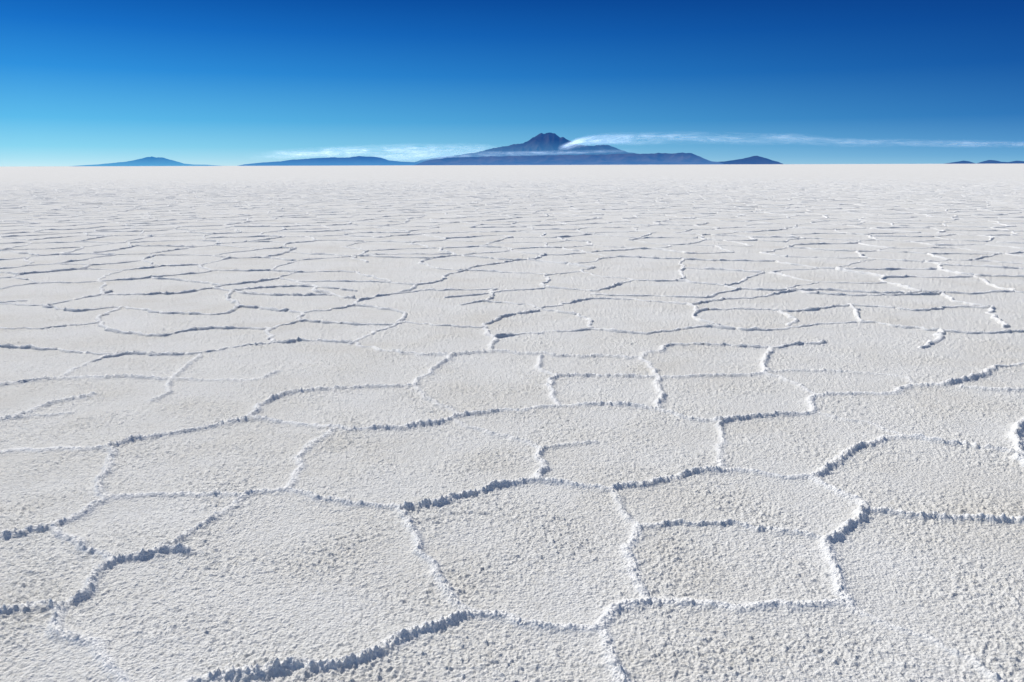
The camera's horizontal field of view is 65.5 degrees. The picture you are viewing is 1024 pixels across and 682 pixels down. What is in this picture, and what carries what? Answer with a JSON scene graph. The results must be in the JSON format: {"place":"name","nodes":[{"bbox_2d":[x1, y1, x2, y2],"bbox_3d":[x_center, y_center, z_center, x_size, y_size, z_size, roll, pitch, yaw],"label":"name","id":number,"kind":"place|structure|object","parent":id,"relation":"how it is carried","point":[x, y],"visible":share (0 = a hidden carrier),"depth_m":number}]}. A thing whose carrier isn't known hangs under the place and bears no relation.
{"place":"outdoors","nodes":[
{"label":"outdoors","id":0,"kind":"place"},
{"bbox_2d":[79,156,217,165],"bbox_3d":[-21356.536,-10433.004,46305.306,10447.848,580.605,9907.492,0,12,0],"label":"distant mountain","id":1,"kind":"structure","parent":0,"point":[153,161],"depth_m":45283.57},
{"bbox_2d":[238,156,418,165],"bbox_3d":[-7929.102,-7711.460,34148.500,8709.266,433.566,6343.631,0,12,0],"label":"mesa hills","id":2,"kind":"structure","parent":0,"point":[351,161],"depth_m":33568.65},
{"bbox_2d":[0,164,1023,681],"bbox_3d":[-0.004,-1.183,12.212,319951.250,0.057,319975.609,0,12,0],"label":"salt flat ground","id":3,"kind":"structure","parent":0,"point":[440,502],"depth_m":4.39},
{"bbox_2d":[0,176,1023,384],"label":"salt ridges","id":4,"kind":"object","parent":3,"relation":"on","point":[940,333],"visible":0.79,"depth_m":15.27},
{"bbox_2d":[0,0,1023,166],"label":"sky","id":5,"kind":"structure","parent":0,"point":[83,82]},
{"bbox_2d":[416,133,636,162],"bbox_3d":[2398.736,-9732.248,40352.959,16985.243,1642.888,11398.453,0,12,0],"label":"volcano","id":6,"kind":"structure","parent":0,"point":[547,144],"depth_m":40070.41},
{"bbox_2d":[563,138,598,147],"bbox_3d":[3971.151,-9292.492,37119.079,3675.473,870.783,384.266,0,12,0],"label":"volcano steam","id":7,"kind":"object","parent":6,"relation":"on","point":[577,141],"visible":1,"depth_m":37236.52},
{"bbox_2d":[416,152,722,164],"bbox_3d":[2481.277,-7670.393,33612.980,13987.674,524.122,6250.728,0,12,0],"label":"foothills","id":8,"kind":"structure","parent":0,"point":[682,158],"depth_m":33085.51},
{"bbox_2d":[720,156,782,163],"bbox_3d":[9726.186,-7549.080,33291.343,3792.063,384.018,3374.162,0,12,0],"label":"rocky hill","id":9,"kind":"structure","parent":0,"point":[755,160],"depth_m":32797.08},
{"bbox_2d":[945,161,975,163],"bbox_3d":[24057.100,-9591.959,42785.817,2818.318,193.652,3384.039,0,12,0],"label":"hill","id":10,"kind":"structure","parent":0,"point":[963,162],"depth_m":42197.00},
{"bbox_2d":[976,160,1023,163],"bbox_3d":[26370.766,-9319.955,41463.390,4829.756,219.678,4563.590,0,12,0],"label":"hill","id":11,"kind":"structure","parent":0,"point":[999,162],"depth_m":41289.72}
]}

